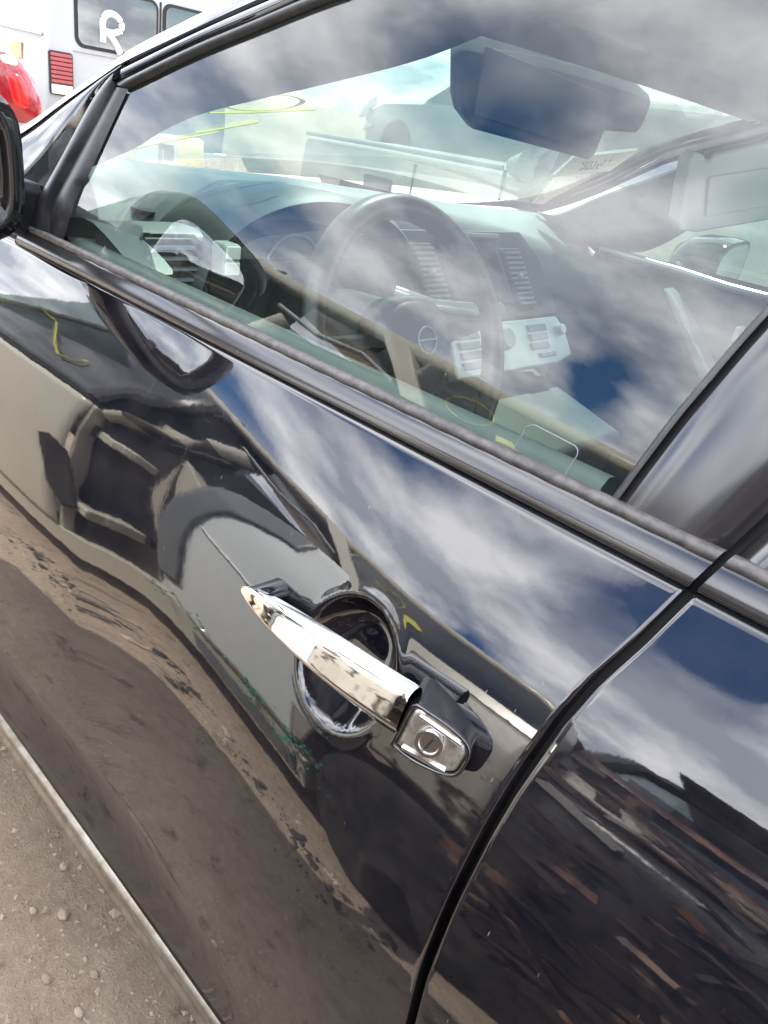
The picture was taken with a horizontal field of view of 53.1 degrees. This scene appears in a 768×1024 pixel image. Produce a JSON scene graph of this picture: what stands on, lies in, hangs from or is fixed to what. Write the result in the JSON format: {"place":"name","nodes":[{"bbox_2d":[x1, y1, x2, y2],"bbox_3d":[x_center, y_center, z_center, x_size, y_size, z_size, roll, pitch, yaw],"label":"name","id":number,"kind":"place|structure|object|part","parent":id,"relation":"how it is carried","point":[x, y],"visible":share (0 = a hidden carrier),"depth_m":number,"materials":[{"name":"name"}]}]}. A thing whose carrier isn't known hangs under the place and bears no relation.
{"place":"outdoors","nodes":[
{"label":"outdoors","id":0,"kind":"place"},
{"bbox_2d":[0,746,193,1023],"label":"gravel","id":1,"kind":"structure","parent":0,"point":[114,913],"depth_m":1.30,"materials":[{"name":"grey gravel"}]},
{"bbox_2d":[0,172,299,1023],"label":"ground","id":2,"kind":"structure","parent":0,"point":[34,882],"depth_m":1.29,"materials":[{"name":"grey asphalt"}]},
{"bbox_2d":[0,50,41,126],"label":"car","id":3,"kind":"object","parent":2,"relation":"on","point":[19,93],"visible":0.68,"depth_m":4.35,"materials":[{"name":"red paint"}]},
{"bbox_2d":[29,906,37,914],"bbox_3d":[-0.605,0.688,1.328,0.013,0.011,0.016,-8,32,-30],"label":"stone","id":4,"kind":"object","parent":2,"relation":"on","point":[33,910],"visible":1,"depth_m":1.32,"materials":[{"name":"grey stone"}]},
{"bbox_2d":[41,972,51,984],"bbox_3d":[-0.540,0.748,1.232,0.016,0.013,0.019,-18,38,-43],"label":"stone","id":5,"kind":"object","parent":2,"relation":"on","point":[46,979],"visible":1,"depth_m":1.23,"materials":[{"name":"grey stone"}]},
{"bbox_2d":[57,908,67,920],"bbox_3d":[-0.555,0.695,1.329,0.020,0.016,0.022,9,27,-1],"label":"stone","id":6,"kind":"object","parent":2,"relation":"on","point":[62,914],"visible":1,"depth_m":1.32,"materials":[{"name":"grey stone"}]},
{"bbox_2d":[60,862,67,870],"bbox_3d":[-0.586,0.649,1.409,0.015,0.012,0.017,1,28,-17],"label":"stone","id":7,"kind":"object","parent":2,"relation":"on","point":[63,866],"visible":1,"depth_m":1.41,"materials":[{"name":"grey stone"}]},
{"bbox_2d":[74,1006,84,1017],"bbox_3d":[-0.474,0.778,1.196,0.014,0.012,0.020,-18,38,-43],"label":"stone","id":8,"kind":"object","parent":2,"relation":"on","point":[79,1012],"visible":1,"depth_m":1.19,"materials":[{"name":"grey stone"}]},
{"bbox_2d":[90,969,98,978],"bbox_3d":[-0.471,0.752,1.250,0.013,0.011,0.018,-18,38,-43],"label":"stone","id":9,"kind":"object","parent":2,"relation":"on","point":[94,973],"visible":1,"depth_m":1.25,"materials":[{"name":"grey stone"}]},
{"bbox_2d":[0,0,218,112],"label":"white van","id":10,"kind":"object","parent":2,"relation":"on","point":[59,49],"visible":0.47,"depth_m":7.54,"materials":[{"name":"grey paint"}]},
{"bbox_3d":[-2.633,-4.840,7.616,0.890,0.540,0.019,-18,38,-43],"label":"window","id":11,"kind":"part","parent":10,"relation":"part of","materials":[{"name":"black"}]},
{"bbox_3d":[-2.063,-5.026,8.167,0.640,0.540,0.019,-18,38,-43],"label":"window","id":12,"kind":"part","parent":10,"relation":"part of","materials":[{"name":"black"}]},
{"bbox_2d":[0,0,767,1023],"label":"black car","id":13,"kind":"object","parent":2,"relation":"on","point":[382,606],"visible":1,"depth_m":0.72,"materials":[{"name":"black paint"}]},
{"label":"front door","id":14,"kind":"part","parent":13,"relation":"part of","materials":[{"name":"black paint"}]},
{"bbox_3d":[0.552,0.399,0.217,0.315,1.109,1.146,-18,38,-43],"label":"rear door","id":15,"kind":"part","parent":13,"relation":"part of","materials":[{"name":"black paint"}]},
{"bbox_3d":[0.873,-0.114,1.793,0.109,0.742,1.160,-18,38,-43],"label":"far door panel","id":16,"kind":"part","parent":13,"relation":"part of","materials":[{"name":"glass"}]},
{"bbox_3d":[1.269,-0.402,1.322,0.114,0.345,1.900,-18,38,-43],"label":"far window","id":17,"kind":"part","parent":13,"relation":"part of","materials":[{"name":"clear glass"}]},
{"bbox_2d":[300,161,677,213],"bbox_3d":[1.454,-1.769,4.993,1.855,1.630,5.750,-10,33,-34],"label":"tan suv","id":18,"kind":"object","parent":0,"point":[442,196],"visible":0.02,"depth_m":4.86,"materials":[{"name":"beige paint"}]},
{"bbox_3d":[1.300,-1.853,3.911,0.140,0.370,1.480,-10,33,-34],"label":"side window","id":19,"kind":"part","parent":18,"relation":"part of","materials":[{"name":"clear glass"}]}
]}

